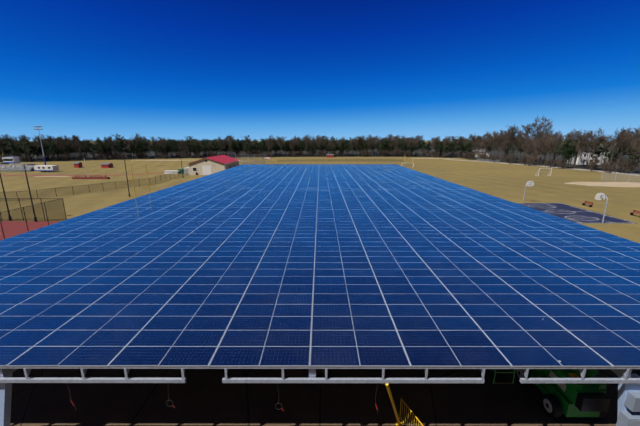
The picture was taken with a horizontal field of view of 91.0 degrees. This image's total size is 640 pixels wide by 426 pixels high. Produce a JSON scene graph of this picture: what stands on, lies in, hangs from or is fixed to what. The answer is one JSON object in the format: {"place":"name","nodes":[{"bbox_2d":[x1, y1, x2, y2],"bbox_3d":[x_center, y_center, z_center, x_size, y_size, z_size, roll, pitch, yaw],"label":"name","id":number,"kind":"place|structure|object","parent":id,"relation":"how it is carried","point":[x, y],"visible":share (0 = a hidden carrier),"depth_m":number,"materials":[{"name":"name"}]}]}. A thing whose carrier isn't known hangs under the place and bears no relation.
{"place":"outdoors","nodes":[
{"label":"outdoors","id":0,"kind":"place"},
{"bbox_2d":[1,172,163,175],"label":"running track","id":1,"kind":"structure","parent":0,"point":[74,175],"depth_m":102.34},
{"bbox_2d":[72,159,109,178],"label":"bleachers","id":2,"kind":"object","parent":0,"point":[87,177],"visible":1,"depth_m":92.68,"materials":[{"name":"red paint"}]},
{"bbox_2d":[188,155,239,174],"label":"garage building","id":3,"kind":"structure","parent":0,"point":[210,165],"depth_m":103.53,"materials":[{"name":"beige"}]},
{"bbox_2d":[0,141,639,242],"bbox_3d":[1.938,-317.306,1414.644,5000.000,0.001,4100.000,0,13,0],"label":"ground","id":4,"kind":"structure","parent":0,"point":[509,185],"depth_m":83.63,"materials":[{"name":"beige plant"}]},
{"bbox_2d":[0,163,11,220],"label":"light pole","id":5,"kind":"object","parent":4,"relation":"on","point":[10,218],"visible":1,"depth_m":44.41,"materials":[{"name":"black metal"}]},
{"bbox_2d":[2,157,20,166],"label":"press box","id":6,"kind":"object","parent":4,"relation":"on","point":[12,160],"visible":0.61,"depth_m":118.18,"materials":[{"name":"white paint"}]},
{"bbox_2d":[0,165,34,171],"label":"bleachers","id":7,"kind":"object","parent":4,"relation":"on","point":[16,168],"visible":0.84,"depth_m":117.02,"materials":[{"name":"silver metal"}]},
{"bbox_2d":[0,221,60,240],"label":"tennis courts","id":8,"kind":"object","parent":4,"relation":"on","point":[12,228],"visible":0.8,"depth_m":42.08,"materials":[{"name":"red"}]},
{"bbox_2d":[23,164,36,221],"bbox_3d":[-39.662,-2.701,43.674,1.510,8.077,0.440,0,13,0],"label":"light pole","id":9,"kind":"object","parent":8,"relation":"on","point":[35,218],"visible":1,"depth_m":43.68,"materials":[{"name":"black metal"}]},
{"bbox_2d":[0,198,66,238],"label":"chain-link fence","id":10,"kind":"object","parent":8,"relation":"on","point":[30,205],"visible":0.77,"depth_m":44.09,"materials":[{"name":"black metal"}]},
{"bbox_2d":[34,126,45,164],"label":"floodlight pole","id":11,"kind":"object","parent":4,"relation":"on","point":[38,128],"visible":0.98,"depth_m":138.85,"materials":[{"name":"metal"}]},
{"bbox_2d":[34,165,58,171],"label":"office trailer","id":12,"kind":"object","parent":4,"relation":"on","point":[46,168],"visible":1,"depth_m":112.35,"materials":[{"name":"white paint"}]},
{"bbox_2d":[73,162,82,167],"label":"shed","id":13,"kind":"structure","parent":4,"relation":"on","point":[77,164],"depth_m":130.43,"materials":[{"name":"red paint"}]},
{"bbox_2d":[16,169,186,197],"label":"fence","id":14,"kind":"object","parent":4,"relation":"on","point":[102,184],"visible":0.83,"depth_m":70.70,"materials":[{"name":"black metal"}]},
{"bbox_2d":[101,163,112,167],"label":"red shed","id":15,"kind":"structure","parent":4,"relation":"on","point":[106,165],"depth_m":129.69,"materials":[{"name":"red paint"}]},
{"bbox_2d":[123,148,130,196],"bbox_3d":[-38.300,-8.052,63.173,1.510,9.669,0.440,0,13,0],"label":"light pole","id":16,"kind":"object","parent":4,"relation":"on","point":[126,173],"visible":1,"depth_m":63.16,"materials":[{"name":"black metal"}]},
{"bbox_2d":[131,164,149,197],"bbox_3d":[-24.427,-2.893,44.888,2.028,7.900,3.697,0,13,0],"label":"football goalpost","id":17,"kind":"object","parent":4,"relation":"on","point":[133,181],"visible":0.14,"depth_m":43.05,"materials":[{"name":"metal"}]},
{"bbox_2d":[164,171,179,173],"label":"trailer","id":18,"kind":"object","parent":4,"relation":"on","point":[168,172],"depth_m":106.83,"materials":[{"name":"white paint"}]},
{"bbox_2d":[10,197,639,425],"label":"asphalt pad","id":19,"kind":"object","parent":4,"relation":"on","point":[203,397],"depth_m":13.99,"materials":[{"name":"asphalt"}]},
{"bbox_2d":[0,373,12,425],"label":"canopy column","id":20,"kind":"structure","parent":19,"relation":"on","point":[5,401],"depth_m":11.09,"materials":[{"name":"metal"}]},
{"bbox_2d":[385,383,403,425],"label":"yellow prop","id":21,"kind":"object","parent":19,"relation":"on","point":[398,423],"visible":0.97,"depth_m":11.55,"materials":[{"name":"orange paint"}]},
{"bbox_2d":[397,398,422,425],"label":"yellow crowd barrier","id":22,"kind":"object","parent":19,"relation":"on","point":[403,421],"visible":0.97,"depth_m":12.44,"materials":[{"name":"orange paint"}]},
{"bbox_2d":[485,369,610,417],"bbox_3d":[9.458,6.575,13.658,4.564,3.598,3.350,0,13,0],"label":"boom lift","id":23,"kind":"object","parent":19,"relation":"on","point":[577,399],"visible":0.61,"depth_m":12.84,"materials":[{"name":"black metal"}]},
{"bbox_2d":[616,391,639,425],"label":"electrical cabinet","id":24,"kind":"object","parent":19,"relation":"on","point":[632,416],"visible":1,"depth_m":10.76,"materials":[{"name":"white"}]},
{"bbox_2d":[617,374,639,418],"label":"canopy column","id":25,"kind":"structure","parent":19,"relation":"on","point":[624,389],"depth_m":10.94,"materials":[{"name":"metal"}]},
{"bbox_2d":[479,139,493,160],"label":"bare tree","id":26,"kind":"object","parent":4,"relation":"on","point":[485,142],"visible":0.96,"depth_m":169.74,"materials":[{"name":"brown plant"}]},
{"bbox_2d":[523,181,533,200],"bbox_3d":[38.446,-3.974,58.041,1.382,4.050,1.455,11,17,38],"label":"basketball hoop","id":27,"kind":"object","parent":4,"relation":"on","point":[529,183],"visible":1,"depth_m":57.42,"materials":[{"name":"metal"}]},
{"bbox_2d":[522,152,540,164],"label":"bare shrub","id":28,"kind":"object","parent":4,"relation":"on","point":[532,158],"visible":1,"depth_m":139.94,"materials":[{"name":"brown plant"}]},
{"bbox_2d":[542,136,554,166],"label":"bare tree","id":29,"kind":"object","parent":4,"relation":"on","point":[548,145],"visible":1,"depth_m":130.60,"materials":[{"name":"brown plant"}]},
{"bbox_2d":[517,203,634,222],"bbox_3d":[38.738,-0.213,50.745,10.936,0.012,14.532,0,13,0],"label":"basketball court","id":30,"kind":"object","parent":4,"relation":"on","point":[571,213],"visible":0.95,"depth_m":49.52,"materials":[{"name":"blue"}]},
{"bbox_2d":[595,193,607,222],"bbox_3d":[39.198,-0.762,44.113,1.382,4.100,1.455,11,17,38],"label":"basketball hoop","id":31,"kind":"object","parent":30,"relation":"on","point":[600,196],"visible":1,"depth_m":43.95,"materials":[{"name":"metal"}]},
{"bbox_2d":[585,157,600,170],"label":"bare shrub","id":32,"kind":"object","parent":4,"relation":"on","point":[595,162],"visible":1,"depth_m":114.42,"materials":[{"name":"brown plant"}]},
{"bbox_2d":[0,143,639,174],"bbox_3d":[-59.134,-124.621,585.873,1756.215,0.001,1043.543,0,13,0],"label":"tree line","id":33,"kind":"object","parent":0,"point":[351,154],"depth_m":219.41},
{"bbox_2d":[0,138,7,156],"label":"bare tree","id":34,"kind":"object","parent":33,"relation":"on","point":[2,144],"visible":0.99,"depth_m":161.52,"materials":[{"name":"brown plant"}]},
{"bbox_2d":[3,142,20,156],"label":"pine tree","id":35,"kind":"object","parent":33,"relation":"on","point":[14,149],"visible":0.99,"depth_m":162.36,"materials":[{"name":"green plant"}]},
{"bbox_2d":[11,133,28,159],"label":"bare tree","id":36,"kind":"object","parent":33,"relation":"on","point":[15,139],"visible":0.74,"depth_m":165.83,"materials":[{"name":"brown plant"}]},
{"bbox_2d":[17,140,37,161],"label":"pine tree","id":37,"kind":"object","parent":33,"relation":"on","point":[25,152],"visible":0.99,"depth_m":164.41,"materials":[{"name":"green plant"}]},
{"bbox_2d":[21,136,33,161],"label":"bare tree","id":38,"kind":"object","parent":33,"relation":"on","point":[24,139],"visible":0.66,"depth_m":164.98,"materials":[{"name":"brown plant"}]},
{"bbox_2d":[24,142,39,160],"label":"pine tree","id":39,"kind":"object","parent":33,"relation":"on","point":[31,150],"visible":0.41,"depth_m":169.47,"materials":[{"name":"green plant"}]},
{"bbox_2d":[28,137,41,161],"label":"bare tree","id":40,"kind":"object","parent":33,"relation":"on","point":[35,142],"visible":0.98,"depth_m":166.19,"materials":[{"name":"brown plant"}]},
{"bbox_2d":[36,142,49,156],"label":"pine tree","id":41,"kind":"object","parent":33,"relation":"on","point":[43,149],"visible":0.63,"depth_m":170.45,"materials":[{"name":"green plant"}]},
{"bbox_2d":[47,144,57,160],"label":"pine tree","id":42,"kind":"object","parent":33,"relation":"on","point":[51,147],"visible":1,"depth_m":167.87,"materials":[{"name":"green plant"}]},
{"bbox_2d":[46,143,58,159],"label":"pine tree","id":43,"kind":"object","parent":33,"relation":"on","point":[53,150],"visible":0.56,"depth_m":171.41,"materials":[{"name":"green plant"}]},
{"bbox_2d":[54,136,66,160],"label":"bare tree","id":44,"kind":"object","parent":33,"relation":"on","point":[61,143],"visible":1,"depth_m":169.19,"materials":[{"name":"brown plant"}]},
{"bbox_2d":[54,137,67,160],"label":"bare tree","id":45,"kind":"object","parent":33,"relation":"on","point":[60,144],"visible":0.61,"depth_m":171.93,"materials":[{"name":"brown plant"}]},
{"bbox_2d":[73,137,86,159],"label":"bare tree","id":46,"kind":"object","parent":33,"relation":"on","point":[78,141],"visible":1,"depth_m":175.88,"materials":[{"name":"brown plant"}]},
{"bbox_2d":[78,141,89,159],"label":"pine tree","id":47,"kind":"object","parent":33,"relation":"on","point":[84,146],"visible":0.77,"depth_m":179.53,"materials":[{"name":"green plant"}]},
{"bbox_2d":[87,145,97,155],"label":"pine tree","id":48,"kind":"object","parent":33,"relation":"on","point":[92,149],"visible":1,"depth_m":178.96,"materials":[{"name":"green plant"}]},
{"bbox_2d":[94,139,108,159],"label":"pine tree","id":49,"kind":"object","parent":33,"relation":"on","point":[100,146],"visible":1,"depth_m":179.86,"materials":[{"name":"green plant"}]},
{"bbox_2d":[105,137,117,158],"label":"bare tree","id":50,"kind":"object","parent":33,"relation":"on","point":[109,141],"visible":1,"depth_m":182.80,"materials":[{"name":"brown plant"}]},
{"bbox_2d":[107,150,117,159],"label":"bare shrub","id":51,"kind":"object","parent":33,"relation":"on","point":[111,153],"visible":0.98,"depth_m":182.85,"materials":[{"name":"brown plant"}]},
{"bbox_2d":[112,142,125,159],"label":"pine tree","id":52,"kind":"object","parent":33,"relation":"on","point":[120,148],"visible":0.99,"depth_m":183.82,"materials":[{"name":"green plant"}]},
{"bbox_2d":[123,139,132,157],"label":"bare tree","id":53,"kind":"object","parent":33,"relation":"on","point":[128,141],"visible":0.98,"depth_m":184.94,"materials":[{"name":"brown plant"}]},
{"bbox_2d":[125,143,134,158],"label":"pine tree","id":54,"kind":"object","parent":33,"relation":"on","point":[131,151],"visible":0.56,"depth_m":189.90,"materials":[{"name":"green plant"}]},
{"bbox_2d":[131,140,142,157],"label":"pine tree","id":55,"kind":"object","parent":33,"relation":"on","point":[134,147],"visible":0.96,"depth_m":188.06,"materials":[{"name":"green plant"}]},
{"bbox_2d":[157,137,168,153],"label":"bare tree","id":56,"kind":"object","parent":33,"relation":"on","point":[162,141],"visible":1,"depth_m":191.96,"materials":[{"name":"brown plant"}]},
{"bbox_2d":[166,140,178,151],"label":"pine tree","id":57,"kind":"object","parent":33,"relation":"on","point":[172,145],"visible":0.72,"depth_m":197.74,"materials":[{"name":"green plant"}]},
{"bbox_2d":[266,135,275,150],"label":"bare tree","id":58,"kind":"object","parent":33,"relation":"on","point":[273,142],"visible":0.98,"depth_m":209.54,"materials":[{"name":"brown plant"}]},
{"bbox_2d":[276,136,284,156],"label":"bare tree","id":59,"kind":"object","parent":33,"relation":"on","point":[279,141],"visible":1,"depth_m":211.41,"materials":[{"name":"brown plant"}]},
{"bbox_2d":[329,140,338,152],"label":"pine tree","id":60,"kind":"object","parent":33,"relation":"on","point":[334,148],"visible":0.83,"depth_m":215.38,"materials":[{"name":"green plant"}]},
{"bbox_2d":[343,143,350,156],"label":"pine tree","id":61,"kind":"object","parent":33,"relation":"on","point":[348,148],"visible":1,"depth_m":215.13,"materials":[{"name":"green plant"}]},
{"bbox_2d":[354,136,361,149],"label":"bare tree","id":62,"kind":"object","parent":33,"relation":"on","point":[356,140],"visible":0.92,"depth_m":213.50,"materials":[{"name":"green plant"}]},
{"bbox_2d":[423,140,432,155],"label":"pine tree","id":63,"kind":"object","parent":33,"relation":"on","point":[429,142],"visible":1,"depth_m":210.62,"materials":[{"name":"green plant"}]},
{"bbox_2d":[433,142,443,156],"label":"pine tree","id":64,"kind":"object","parent":33,"relation":"on","point":[438,146],"visible":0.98,"depth_m":206.78,"materials":[{"name":"green plant"}]},
{"bbox_2d":[442,142,453,152],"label":"pine tree","id":65,"kind":"object","parent":33,"relation":"on","point":[449,145],"visible":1,"depth_m":202.36,"materials":[{"name":"green plant"}]},
{"bbox_2d":[457,141,463,157],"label":"pine tree","id":66,"kind":"object","parent":33,"relation":"on","point":[460,146],"visible":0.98,"depth_m":199.09,"materials":[{"name":"green plant"}]},
{"bbox_2d":[486,140,495,159],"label":"pine tree","id":67,"kind":"object","parent":33,"relation":"on","point":[490,147],"visible":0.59,"depth_m":171.70,"materials":[{"name":"green plant"}]},
{"bbox_2d":[492,132,505,161],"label":"bare tree","id":68,"kind":"object","parent":33,"relation":"on","point":[500,136],"visible":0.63,"depth_m":164.30,"materials":[{"name":"brown plant"}]},
{"bbox_2d":[502,143,515,162],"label":"pine tree","id":69,"kind":"object","parent":33,"relation":"on","point":[509,147],"visible":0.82,"depth_m":158.89,"materials":[{"name":"green plant"}]},
{"bbox_2d":[514,131,528,162],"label":"bare tree","id":70,"kind":"object","parent":33,"relation":"on","point":[520,136],"visible":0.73,"depth_m":153.16,"materials":[{"name":"brown plant"}]},
{"bbox_2d":[514,122,537,158],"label":"bare tree","id":71,"kind":"object","parent":33,"relation":"on","point":[529,128],"visible":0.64,"depth_m":174.53,"materials":[{"name":"brown plant"}]},
{"bbox_2d":[532,132,549,154],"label":"bare tree","id":72,"kind":"object","parent":33,"relation":"on","point":[545,133],"visible":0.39,"depth_m":143.53,"materials":[{"name":"brown plant"}]},
{"bbox_2d":[532,116,553,163],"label":"bare tree","id":73,"kind":"object","parent":33,"relation":"on","point":[541,131],"visible":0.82,"depth_m":148.27,"materials":[{"name":"brown plant"}]},
{"bbox_2d":[545,135,557,164],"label":"bare tree","id":74,"kind":"object","parent":33,"relation":"on","point":[552,143],"visible":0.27,"depth_m":138.19,"materials":[{"name":"brown plant"}]},
{"bbox_2d":[551,139,576,166],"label":"pine tree","id":75,"kind":"object","parent":33,"relation":"on","point":[567,145],"visible":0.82,"depth_m":126.27,"materials":[{"name":"green plant"}]},
{"bbox_2d":[560,148,575,168],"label":"pine tree","id":76,"kind":"object","parent":33,"relation":"on","point":[568,154],"visible":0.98,"depth_m":124.23,"materials":[{"name":"green plant"}]},
{"bbox_2d":[560,129,576,145],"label":"bare tree","id":77,"kind":"object","parent":33,"relation":"on","point":[568,135],"visible":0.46,"depth_m":147.66,"materials":[{"name":"brown plant"}]},
{"bbox_2d":[559,140,583,166],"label":"pine tree","id":78,"kind":"object","parent":33,"relation":"on","point":[575,141],"visible":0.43,"depth_m":132.74,"materials":[{"name":"green plant"}]},
{"bbox_2d":[570,134,579,166],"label":"bare tree","id":79,"kind":"object","parent":33,"relation":"on","point":[578,136],"visible":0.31,"depth_m":132.96,"materials":[{"name":"brown plant"}]},
{"bbox_2d":[575,141,585,167],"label":"bare tree","id":80,"kind":"object","parent":33,"relation":"on","point":[581,147],"visible":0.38,"depth_m":130.60,"materials":[{"name":"brown plant"}]},
{"bbox_2d":[582,137,596,167],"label":"bare tree","id":81,"kind":"object","parent":33,"relation":"on","point":[587,150],"visible":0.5,"depth_m":125.77,"materials":[{"name":"brown plant"}]},
{"bbox_2d":[582,128,606,169],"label":"bare tree","id":82,"kind":"object","parent":33,"relation":"on","point":[597,141],"visible":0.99,"depth_m":116.17,"materials":[{"name":"brown plant"}]},
{"bbox_2d":[588,141,609,169],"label":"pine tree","id":83,"kind":"object","parent":33,"relation":"on","point":[599,151],"visible":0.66,"depth_m":119.56,"materials":[{"name":"green plant"}]},
{"bbox_2d":[601,135,612,167],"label":"bare tree","id":84,"kind":"object","parent":33,"relation":"on","point":[606,142],"visible":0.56,"depth_m":128.83,"materials":[{"name":"brown plant"}]},
{"bbox_2d":[604,145,623,161],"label":"pine tree","id":85,"kind":"object","parent":33,"relation":"on","point":[618,153],"visible":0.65,"depth_m":115.02,"materials":[{"name":"green plant"}]},
{"bbox_2d":[617,139,639,172],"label":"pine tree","id":86,"kind":"object","parent":33,"relation":"on","point":[635,156],"visible":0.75,"depth_m":106.22,"materials":[{"name":"green plant"}]},
{"bbox_2d":[618,126,639,171],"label":"bare tree","id":87,"kind":"object","parent":33,"relation":"on","point":[636,129],"visible":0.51,"depth_m":106.98,"materials":[{"name":"brown plant"}]},
{"bbox_2d":[0,0,639,140],"label":"sky","id":88,"kind":"structure","parent":0,"point":[87,69],"materials":[{"name":"blue"}]},
{"bbox_2d":[410,158,460,158],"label":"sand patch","id":89,"kind":"object","parent":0,"point":[435,158],"visible":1,"depth_m":195.78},
{"bbox_2d":[472,149,489,156],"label":"white house","id":90,"kind":"structure","parent":0,"point":[480,151],"depth_m":214.21,"materials":[{"name":"white paint"}]},
{"bbox_2d":[445,159,639,175],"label":"dirt road","id":91,"kind":"structure","parent":0,"point":[558,167],"depth_m":127.33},
{"bbox_2d":[486,134,499,161],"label":"bare tree","id":92,"kind":"object","parent":91,"relation":"on","point":[496,140],"visible":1,"depth_m":160.14,"materials":[{"name":"brown plant"}]},
{"bbox_2d":[497,142,506,162],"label":"bare tree","id":93,"kind":"object","parent":91,"relation":"on","point":[503,144],"visible":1,"depth_m":158.01,"materials":[{"name":"brown plant"}]},
{"bbox_2d":[502,125,518,163],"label":"bare tree","id":94,"kind":"object","parent":91,"relation":"on","point":[512,133],"visible":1,"depth_m":149.96,"materials":[{"name":"brown plant"}]},
{"bbox_2d":[506,154,515,162],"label":"bare shrub","id":95,"kind":"object","parent":91,"relation":"on","point":[508,158],"visible":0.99,"depth_m":151.22,"materials":[{"name":"brown plant"}]},
{"bbox_2d":[519,135,532,164],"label":"bare tree","id":96,"kind":"object","parent":91,"relation":"on","point":[526,139],"visible":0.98,"depth_m":143.84,"materials":[{"name":"brown plant"}]},
{"bbox_2d":[524,139,535,159],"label":"bare tree","id":97,"kind":"object","parent":91,"relation":"on","point":[527,146],"visible":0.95,"depth_m":142.53,"materials":[{"name":"brown plant"}]},
{"bbox_2d":[531,139,543,153],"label":"bare tree","id":98,"kind":"object","parent":91,"relation":"on","point":[538,144],"visible":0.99,"depth_m":138.21,"materials":[{"name":"brown plant"}]},
{"bbox_2d":[548,135,564,166],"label":"bare tree","id":99,"kind":"object","parent":91,"relation":"on","point":[561,138],"visible":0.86,"depth_m":131.20,"materials":[{"name":"brown plant"}]},
{"bbox_2d":[571,134,592,168],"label":"bare tree","id":100,"kind":"object","parent":91,"relation":"on","point":[582,139],"visible":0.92,"depth_m":124.18,"materials":[{"name":"brown plant"}]},
{"bbox_2d":[597,156,616,170],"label":"bare shrub","id":101,"kind":"object","parent":91,"relation":"on","point":[606,162],"visible":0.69,"depth_m":115.33,"materials":[{"name":"brown plant"}]},
{"bbox_2d":[605,163,616,172],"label":"bare shrub","id":102,"kind":"object","parent":91,"relation":"on","point":[608,167],"visible":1,"depth_m":109.27,"materials":[{"name":"brown plant"}]},
{"bbox_2d":[605,126,632,171],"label":"bare tree","id":103,"kind":"object","parent":91,"relation":"on","point":[619,138],"visible":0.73,"depth_m":109.64,"materials":[{"name":"brown plant"}]},
{"bbox_2d":[613,131,639,172],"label":"bare tree","id":104,"kind":"object","parent":91,"relation":"on","point":[625,143],"visible":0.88,"depth_m":105.93,"materials":[{"name":"brown plant"}]},
{"bbox_2d":[614,157,638,172],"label":"bare shrub","id":105,"kind":"object","parent":91,"relation":"on","point":[623,164],"visible":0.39,"depth_m":109.37,"materials":[{"name":"brown plant"}]},
{"bbox_2d":[616,156,639,173],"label":"tree","id":106,"kind":"object","parent":91,"relation":"on","point":[633,164],"visible":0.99,"depth_m":106.83,"materials":[{"name":"brown plant"}]},
{"bbox_2d":[628,133,639,175],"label":"bare tree","id":107,"kind":"object","parent":91,"relation":"on","point":[636,145],"visible":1,"depth_m":101.44,"materials":[{"name":"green plant"}]},
{"bbox_2d":[566,145,609,164],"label":"white house","id":108,"kind":"structure","parent":0,"point":[582,161],"depth_m":145.76,"materials":[{"name":"white paint"}]},
{"bbox_2d":[564,182,639,186],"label":"infield dirt","id":109,"kind":"structure","parent":0,"point":[620,184],"depth_m":81.70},
{"bbox_3d":[-22.079,4.796,21.900,1.677,3.335,0.900,0,13,0],"label":"canopy column","id":110,"kind":"object","parent":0,"visible":0},
{"bbox_2d":[0,165,639,382],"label":"support frame","id":111,"kind":"object","parent":110,"relation":"on","point":[623,374],"visible":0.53,"depth_m":10.59,"materials":[{"name":"silver metal"}]},
{"bbox_2d":[0,164,639,366],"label":"solar array","id":112,"kind":"object","parent":111,"relation":"on","point":[190,320],"visible":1,"depth_m":16.76,"materials":[{"name":"blue glass"}]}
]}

